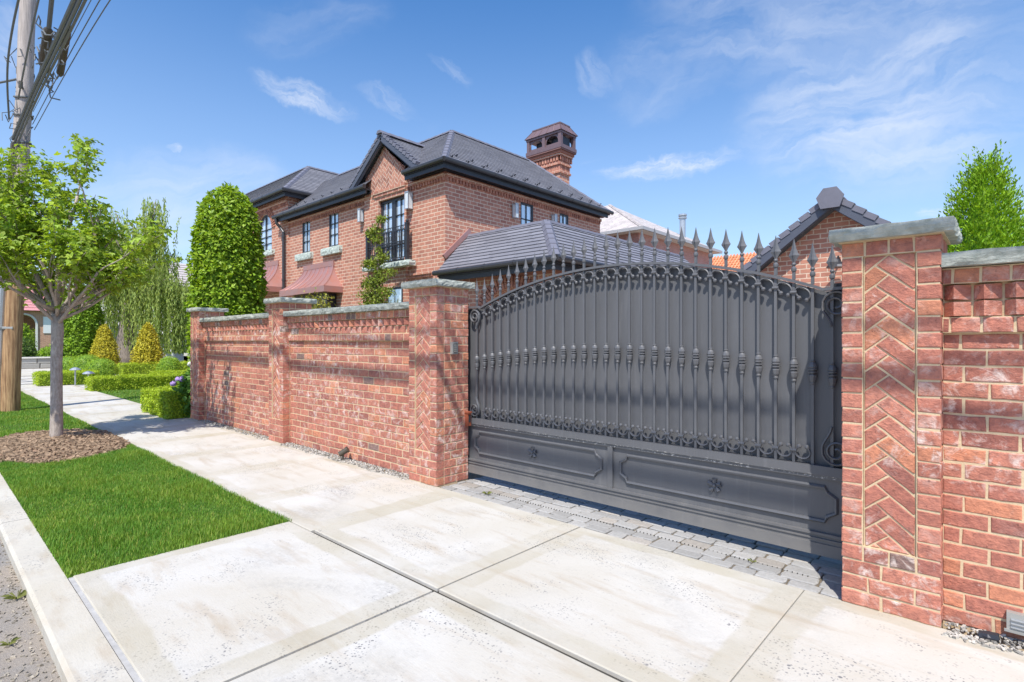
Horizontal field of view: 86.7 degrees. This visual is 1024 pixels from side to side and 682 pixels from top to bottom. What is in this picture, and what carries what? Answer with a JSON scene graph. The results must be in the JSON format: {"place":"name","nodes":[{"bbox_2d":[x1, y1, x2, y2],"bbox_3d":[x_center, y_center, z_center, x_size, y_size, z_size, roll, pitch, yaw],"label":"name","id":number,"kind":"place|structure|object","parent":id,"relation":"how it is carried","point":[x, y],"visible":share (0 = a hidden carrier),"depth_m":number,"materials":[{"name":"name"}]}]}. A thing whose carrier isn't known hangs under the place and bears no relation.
{"place":"outdoors","nodes":[
{"label":"outdoors","id":0,"kind":"place"},
{"bbox_2d":[0,538,61,681],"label":"road","id":1,"kind":"structure","parent":0,"point":[26,627],"depth_m":2.66,"materials":[{"name":"grey asphalt"}]},
{"bbox_2d":[0,637,20,645],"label":"weed tuft","id":2,"kind":"object","parent":1,"relation":"on","point":[13,640],"visible":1,"depth_m":2.61,"materials":[{"name":"green plant"}]},
{"bbox_2d":[0,589,26,598],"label":"weed tuft","id":3,"kind":"object","parent":1,"relation":"on","point":[19,595],"visible":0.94,"depth_m":3.08,"materials":[{"name":"green plant"}]},
{"bbox_2d":[0,539,59,681],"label":"road grit","id":4,"kind":"object","parent":1,"relation":"on","point":[30,648],"visible":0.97,"depth_m":2.65,"materials":[{"name":"grey gravel"}]},
{"bbox_2d":[23,286,50,352],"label":"red tile house","id":5,"kind":"structure","parent":0,"point":[37,319],"depth_m":55.50,"materials":[{"name":"beige brick"}]},
{"bbox_2d":[43,317,50,332],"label":"window","id":6,"kind":"structure","parent":5,"relation":"in","point":[46,321],"depth_m":55.74,"materials":[{"name":"glass"}]},
{"bbox_2d":[0,390,101,436],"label":"verge grass","id":7,"kind":"structure","parent":0,"point":[32,401],"depth_m":9.55,"materials":[{"name":"green plant"}]},
{"bbox_2d":[21,368,115,386],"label":"pavement","id":8,"kind":"structure","parent":0,"point":[26,375],"depth_m":21.83,"materials":[{"name":"grey concrete"}]},
{"bbox_2d":[31,369,99,385],"bbox_3d":[-14.661,1.194,17.847,1.211,0.517,1.677,0,0,42],"label":"hedge","id":9,"kind":"object","parent":8,"relation":"on","point":[40,378],"visible":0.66,"depth_m":17.48,"materials":[{"name":"green plant"}]},
{"bbox_2d":[63,356,77,369],"bbox_3d":[-17.277,1.011,21.132,1.094,0.870,1.086,0,0,42],"label":"boxwood ball","id":10,"kind":"object","parent":8,"relation":"on","point":[67,360],"visible":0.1,"depth_m":20.87,"materials":[{"name":"green plant"}]},
{"bbox_2d":[68,354,99,370],"bbox_3d":[-15.409,0.948,19.617,1.115,0.984,1.126,0,0,42],"label":"boxwood ball","id":11,"kind":"object","parent":8,"relation":"on","point":[81,362],"visible":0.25,"depth_m":19.32,"materials":[{"name":"green plant"}]},
{"bbox_2d":[84,358,118,375],"bbox_3d":[-14.403,1.000,19.002,1.045,0.870,1.058,0,0,42],"label":"boxwood ball","id":12,"kind":"object","parent":8,"relation":"on","point":[105,366],"visible":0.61,"depth_m":18.80,"materials":[{"name":"green plant"}]},
{"bbox_2d":[88,323,121,365],"bbox_3d":[-17.500,0.357,23.275,1.406,2.255,1.388,0,0,42],"label":"golden cypress","id":13,"kind":"object","parent":8,"relation":"on","point":[103,343],"visible":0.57,"depth_m":23.08,"materials":[{"name":"yellow plant"}]},
{"bbox_2d":[129,322,165,367],"bbox_3d":[-14.475,0.348,21.531,1.407,2.266,1.419,0,0,42],"label":"golden cypress","id":14,"kind":"object","parent":8,"relation":"on","point":[147,347],"visible":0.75,"depth_m":21.29,"materials":[{"name":"yellow plant"}]},
{"bbox_2d":[116,360,188,374],"bbox_3d":[-13.636,1.110,22.003,0.959,0.684,3.929,0,0,42],"label":"hedge","id":15,"kind":"object","parent":8,"relation":"on","point":[124,368],"visible":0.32,"depth_m":20.78,"materials":[{"name":"green plant"}]},
{"bbox_2d":[75,384,142,403],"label":"garden lawn","id":16,"kind":"structure","parent":0,"point":[122,393],"depth_m":14.28,"materials":[{"name":"green plant"}]},
{"bbox_2d":[70,367,80,384],"bbox_3d":[-13.812,1.115,17.138,0.300,0.570,0.292,0,0,42],"label":"path light","id":17,"kind":"object","parent":16,"relation":"on","point":[75,368],"visible":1,"depth_m":17.12,"materials":[{"name":"metal"}]},
{"bbox_2d":[82,371,94,375],"bbox_3d":[-12.619,1.145,16.147,0.300,0.510,0.292,0,0,42],"label":"path light","id":18,"kind":"object","parent":16,"relation":"on","point":[88,372],"visible":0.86,"depth_m":16.09,"materials":[{"name":"metal"}]},
{"bbox_2d":[84,372,187,391],"bbox_3d":[-10.818,1.202,16.492,0.938,0.495,3.466,0,0,42],"label":"hedge","id":19,"kind":"object","parent":16,"relation":"on","point":[97,383],"visible":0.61,"depth_m":15.70,"materials":[{"name":"green plant"}]},
{"bbox_2d":[140,385,190,419],"bbox_3d":[-6.508,1.164,10.460,1.798,0.578,0.856,0,0,42],"label":"hedge","id":20,"kind":"object","parent":16,"relation":"on","point":[163,402],"visible":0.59,"depth_m":9.90,"materials":[{"name":"green plant"}]},
{"bbox_2d":[155,356,183,371],"bbox_3d":[-12.012,0.975,18.994,0.864,0.937,0.872,0,0,42],"label":"boxwood ball","id":21,"kind":"object","parent":16,"relation":"on","point":[169,363],"visible":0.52,"depth_m":18.81,"materials":[{"name":"green plant"}]},
{"bbox_2d":[170,370,190,417],"bbox_3d":[-5.888,0.954,10.206,0.902,0.982,0.910,0,0,-3],"label":"hydrangea shrub","id":22,"kind":"object","parent":16,"relation":"on","point":[183,381],"visible":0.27,"depth_m":9.88,"materials":[{"name":"green plant"}]},
{"bbox_2d":[183,181,268,371],"bbox_3d":[-7.442,-1.371,14.215,1.976,5.583,2.037,0,0,42],"label":"hornbeam tree","id":23,"kind":"object","parent":16,"relation":"on","point":[227,270],"visible":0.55,"depth_m":13.64,"materials":[{"name":"green plant"}]},
{"bbox_2d":[292,287,335,308],"bbox_3d":[-5.680,-0.059,15.492,1.816,2.921,1.046,0,0,42],"label":"rose bush","id":24,"kind":"object","parent":16,"relation":"on","point":[322,305],"visible":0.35,"depth_m":15.32,"materials":[{"name":"green plant"}]},
{"bbox_2d":[355,214,397,304],"bbox_3d":[-3.632,-0.960,14.362,1.813,4.722,1.042,0,0,42],"label":"hinoki tree","id":25,"kind":"object","parent":16,"relation":"on","point":[376,292],"visible":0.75,"depth_m":14.26,"materials":[{"name":"green plant"}]},
{"bbox_2d":[246,121,694,312],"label":"brick house","id":26,"kind":"structure","parent":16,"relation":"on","point":[454,205],"depth_m":15.84,"materials":[{"name":"red brick"}]},
{"bbox_2d":[260,215,271,249],"bbox_3d":[-9.593,-4.200,21.181,1.200,1.440,0.080,0,0,42],"label":"arched window","id":27,"kind":"structure","parent":26,"relation":"in","point":[266,224],"depth_m":21.16,"materials":[{"name":"glass"}]},
{"bbox_2d":[303,221,309,252],"bbox_3d":[-7.189,-3.675,19.038,0.560,1.170,0.075,0,0,42],"label":"window","id":28,"kind":"structure","parent":26,"relation":"in","point":[306,226],"depth_m":19.09,"materials":[{"name":"glass"}]},
{"bbox_2d":[296,293,325,308],"bbox_3d":[-6.669,-0.075,18.302,2.100,2.950,0.298,0,0,42],"label":"bay window","id":29,"kind":"structure","parent":26,"relation":"in","point":[314,295],"depth_m":17.96,"materials":[{"name":"black metal"}]},
{"bbox_2d":[329,213,337,246],"bbox_3d":[-5.813,-3.675,17.786,0.600,1.170,0.075,0,0,42],"label":"window","id":30,"kind":"structure","parent":26,"relation":"in","point":[333,219],"depth_m":17.86,"materials":[{"name":"glass"}]},
{"bbox_2d":[381,198,393,262],"bbox_3d":[-3.607,-3.170,15.805,0.630,1.860,0.075,0,0,42],"label":"french door","id":31,"kind":"structure","parent":26,"relation":"in","point":[387,207],"depth_m":15.79,"materials":[{"name":"glass"}]},
{"bbox_2d":[388,287,402,302],"bbox_3d":[-3.295,-1.010,15.368,0.720,1.020,0.062,0,0,42],"label":"lower window","id":32,"kind":"structure","parent":26,"relation":"in","point":[394,298],"depth_m":15.29,"materials":[{"name":"glass"}]},
{"bbox_2d":[394,195,403,261],"bbox_3d":[-3.141,-3.170,15.381,0.630,1.860,0.075,0,0,42],"label":"french door","id":33,"kind":"structure","parent":26,"relation":"in","point":[398,201],"depth_m":15.45,"materials":[{"name":"glass"}]},
{"bbox_2d":[521,202,532,223],"bbox_3d":[0.423,-3.680,16.427,0.075,0.960,0.590,0,0,42],"label":"window","id":34,"kind":"structure","parent":26,"relation":"in","point":[526,209],"depth_m":16.42,"materials":[{"name":"glass"}]},
{"bbox_2d":[559,213,567,224],"bbox_3d":[1.675,-3.680,17.803,0.075,0.960,0.490,0,0,42],"label":"window","id":35,"kind":"structure","parent":26,"relation":"in","point":[563,218],"depth_m":17.79,"materials":[{"name":"glass"}]},
{"bbox_2d":[0,394,291,579],"bbox_3d":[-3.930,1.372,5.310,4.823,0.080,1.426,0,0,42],"label":"verge grass","id":36,"kind":"structure","parent":0,"point":[24,485],"depth_m":4.56,"materials":[{"name":"green plant"}]},
{"bbox_2d":[0,0,36,411],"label":"utility pole","id":37,"kind":"object","parent":36,"relation":"on","point":[11,318],"visible":0.53,"depth_m":10.74,"materials":[{"name":"weathered timber"},{"name":"galvanised steel"},{"name":"black plastic"}]},
{"bbox_2d":[0,78,15,83],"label":"service wire","id":38,"kind":"object","parent":37,"relation":"attached to","point":[10,80],"visible":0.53,"depth_m":11.08,"materials":[{"name":"grey metal"}]},
{"bbox_2d":[6,0,19,119],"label":"overhead cable","id":39,"kind":"object","parent":37,"relation":"attached to","point":[9,46],"visible":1,"depth_m":9.19,"materials":[{"name":"black rubber"}]},
{"bbox_2d":[17,0,39,99],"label":"overhead cable","id":40,"kind":"object","parent":37,"relation":"attached to","point":[31,32],"visible":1,"depth_m":8.97,"materials":[{"name":"black rubber"}]},
{"bbox_2d":[33,0,70,99],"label":"splice case","id":41,"kind":"object","parent":40,"relation":"hanging from","point":[48,33],"visible":0.6,"depth_m":7.83,"materials":[{"name":"black plastic"}]},
{"bbox_2d":[11,0,76,140],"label":"overhead cable","id":42,"kind":"object","parent":37,"relation":"attached to","point":[67,14],"visible":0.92,"depth_m":7.38,"materials":[{"name":"black rubber"}]},
{"bbox_2d":[14,0,82,142],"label":"overhead cable","id":43,"kind":"object","parent":37,"relation":"attached to","point":[64,33],"visible":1,"depth_m":7.43,"materials":[{"name":"black rubber"}]},
{"bbox_2d":[16,0,86,144],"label":"overhead cable","id":44,"kind":"object","parent":37,"relation":"attached to","point":[58,55],"visible":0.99,"depth_m":7.40,"materials":[{"name":"black rubber"}]},
{"bbox_2d":[33,0,90,111],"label":"overhead wire","id":45,"kind":"object","parent":37,"relation":"attached to","point":[70,39],"visible":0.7,"depth_m":7.50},
{"bbox_2d":[32,0,99,124],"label":"overhead wire","id":46,"kind":"object","parent":37,"relation":"attached to","point":[70,52],"visible":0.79,"depth_m":7.59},
{"bbox_2d":[34,0,110,129],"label":"overhead wire","id":47,"kind":"object","parent":37,"relation":"attached to","point":[74,58],"visible":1,"depth_m":7.75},
{"bbox_2d":[0,428,130,463],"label":"mulch bed","id":48,"kind":"object","parent":36,"relation":"on","point":[39,447],"visible":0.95,"depth_m":6.96,"materials":[{"name":"brown wood"}]},
{"bbox_2d":[0,133,188,436],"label":"maple tree","id":49,"kind":"object","parent":48,"relation":"on","point":[20,227],"visible":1,"depth_m":7.36,"materials":[{"name":"green plant"}]},
{"bbox_2d":[101,263,192,361],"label":"white house","id":50,"kind":"structure","parent":0,"point":[181,273],"depth_m":35.75,"materials":[{"name":"paint"}]},
{"bbox_2d":[150,369,186,373],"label":"hedge","id":51,"kind":"object","parent":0,"point":[163,371],"visible":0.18,"depth_m":18.06,"materials":[{"name":"green plant"}]},
{"bbox_2d":[468,472,482,479],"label":"yard","id":52,"kind":"structure","parent":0,"point":[472,475],"depth_m":5.69,"materials":[{"name":"grey concrete"}]},
{"bbox_2d":[0,0,1023,286],"label":"sky","id":53,"kind":"structure","parent":0,"point":[732,116],"materials":[{"name":"blue"}]},
{"bbox_2d":[21,385,1023,681],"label":"sidewalk","id":54,"kind":"structure","parent":0,"point":[297,599],"depth_m":2.90,"materials":[{"name":"concrete"}]},
{"bbox_2d":[68,577,141,681],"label":"joint sealant","id":55,"kind":"object","parent":54,"relation":"on","point":[133,674],"visible":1,"depth_m":2.60,"materials":[{"name":"grey rubber"}]},
{"bbox_2d":[186,307,228,421],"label":"brick pillar","id":56,"kind":"structure","parent":54,"relation":"on","point":[197,375],"depth_m":9.64,"materials":[{"name":"red brick"}]},
{"bbox_2d":[263,297,316,443],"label":"brick pillar","id":57,"kind":"structure","parent":54,"relation":"on","point":[279,387],"depth_m":7.46,"materials":[{"name":"red brick"}]},
{"bbox_2d":[401,278,474,487],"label":"brick pillar","id":58,"kind":"structure","parent":54,"relation":"on","point":[438,393],"depth_m":5.34,"materials":[{"name":"red brick"}]},
{"bbox_2d":[450,342,457,353],"bbox_3d":[-0.568,0.069,5.341,0.041,0.122,0.080,0,0,42],"label":"entry keypad","id":59,"kind":"object","parent":58,"relation":"attached to","point":[453,347],"visible":1,"depth_m":5.32,"materials":[{"name":"silver metal"}]},
{"bbox_2d":[464,411,471,425],"bbox_3d":[-0.441,0.782,5.460,0.058,0.145,0.053,0,0,42],"label":"gate sensor","id":60,"kind":"object","parent":58,"relation":"attached to","point":[467,418],"visible":1,"depth_m":5.45,"materials":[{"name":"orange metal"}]},
{"bbox_2d":[197,420,1023,654],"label":"wall foot gravel","id":61,"kind":"structure","parent":54,"relation":"on","point":[955,631],"depth_m":5.65,"materials":[{"name":"grey gravel"}]},
{"bbox_2d":[338,446,349,459],"bbox_3d":[-1.966,1.317,6.340,0.132,0.165,0.073,0,0,-5],"label":"ground spotlight","id":62,"kind":"object","parent":61,"relation":"on","point":[345,450],"visible":1,"depth_m":6.32,"materials":[{"name":"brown metal"}]},
{"bbox_2d":[978,630,999,642],"bbox_3d":[2.238,1.384,2.541,0.078,0.056,0.057,0,0,42],"label":"drain stub","id":63,"kind":"object","parent":61,"relation":"on","point":[988,635],"visible":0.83,"depth_m":2.53,"materials":[{"name":"black metal"}]},
{"bbox_2d":[441,476,942,627],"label":"cobble pavers","id":64,"kind":"object","parent":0,"point":[824,574],"visible":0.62,"depth_m":3.88,"materials":[{"name":"stone"}]},
{"bbox_2d":[488,491,807,576],"bbox_3d":[0.772,1.401,4.129,2.684,0.006,0.009,0,0,42],"label":"slot drain","id":65,"kind":"object","parent":64,"relation":"on","point":[643,532],"visible":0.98,"depth_m":3.99,"materials":[{"name":"grey metal"}]},
{"bbox_2d":[828,216,962,627],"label":"brick pillar","id":66,"kind":"structure","parent":64,"relation":"on","point":[892,425],"depth_m":2.77,"materials":[{"name":"red brick"}]},
{"bbox_2d":[468,227,842,560],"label":"driveway gate","id":67,"kind":"structure","parent":66,"relation":"attached to","point":[710,397],"depth_m":4.07,"materials":[{"name":"grey metal"}]},
{"bbox_2d":[737,186,890,291],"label":"garage","id":68,"kind":"structure","parent":0,"point":[833,208],"depth_m":11.42,"materials":[{"name":"brick"}]},
{"bbox_2d":[936,140,1023,252],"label":"thuja tree","id":69,"kind":"object","parent":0,"point":[986,197],"visible":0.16,"depth_m":4.03,"materials":[{"name":"green plant"}]},
{"label":"far garden","id":70,"kind":"structure","parent":0,"visible":0},
{"bbox_2d":[22,336,37,356],"bbox_3d":[-26.360,0.441,28.891,1.998,1.523,1.798,0,0,42],"label":"garden shrub","id":71,"kind":"object","parent":70,"relation":"on","point":[28,349],"visible":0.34,"depth_m":28.90,"materials":[{"name":"green plant"}]},
{"bbox_2d":[23,323,37,355],"bbox_3d":[-28.116,-0.002,30.765,1.825,2.414,1.905,0,0,42],"label":"garden shrub","id":72,"kind":"object","parent":70,"relation":"on","point":[27,331],"visible":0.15,"depth_m":30.92,"materials":[{"name":"green plant"}]},
{"bbox_2d":[21,357,49,368],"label":"retaining wall","id":73,"kind":"structure","parent":70,"relation":"on","point":[35,362],"depth_m":27.95,"materials":[{"name":"stone"}]},
{"bbox_2d":[37,346,50,356],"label":"garden shrub","id":74,"kind":"object","parent":70,"relation":"on","point":[45,351],"visible":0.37,"depth_m":29.20,"materials":[{"name":"green plant"}]},
{"label":"ground","id":75,"kind":"structure","parent":0,"visible":0},
{"bbox_2d":[0,474,132,681],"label":"kerb","id":76,"kind":"structure","parent":75,"relation":"on","point":[79,647],"depth_m":2.85,"materials":[{"name":"concrete"}]},
{"bbox_2d":[61,291,105,357],"bbox_3d":[-19.262,-0.469,24.302,1.864,4.012,1.960,0,0,42],"label":"hornbeam tree","id":77,"kind":"object","parent":75,"relation":"on","point":[81,329],"visible":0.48,"depth_m":23.76,"materials":[{"name":"green plant"}]},
{"bbox_2d":[65,197,191,362],"bbox_3d":[-19.325,-3.015,27.513,5.708,9.116,4.848,0,0,5],"label":"willow tree","id":78,"kind":"object","parent":75,"relation":"on","point":[166,296],"visible":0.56,"depth_m":27.57,"materials":[{"name":"green plant"}]},
{"bbox_2d":[199,313,268,439],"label":"garden wall","id":79,"kind":"structure","parent":75,"relation":"on","point":[237,370],"depth_m":8.62,"materials":[{"name":"brick"}]},
{"bbox_2d":[283,301,408,478],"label":"garden wall","id":80,"kind":"structure","parent":75,"relation":"on","point":[349,387],"depth_m":6.35,"materials":[{"name":"brick"}]},
{"bbox_2d":[600,204,722,267],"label":"pink house","id":81,"kind":"structure","parent":75,"relation":"on","point":[622,222],"depth_m":27.96,"materials":[{"name":"brick"}]},
{"bbox_2d":[712,252,756,271],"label":"orange roof house","id":82,"kind":"structure","parent":75,"relation":"on","point":[733,261],"depth_m":35.73,"materials":[{"name":"tile"}]},
{"bbox_2d":[941,246,1023,650],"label":"garden wall","id":83,"kind":"structure","parent":75,"relation":"on","point":[983,439],"depth_m":2.60,"materials":[{"name":"brick"}]},
{"bbox_2d":[1004,609,1023,635],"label":"wall vent","id":84,"kind":"object","parent":83,"relation":"attached to","point":[1014,622],"depth_m":2.51,"materials":[{"name":"silver metal"}]},
{"label":"courtyard","id":85,"kind":"structure","parent":0,"visible":0},
{"bbox_2d":[170,350,183,361],"bbox_3d":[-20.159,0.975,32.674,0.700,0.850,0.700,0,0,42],"label":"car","id":86,"kind":"object","parent":85,"relation":"on","point":[179,356],"visible":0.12,"depth_m":32.52,"materials":[{"name":"white paint"}]}
]}

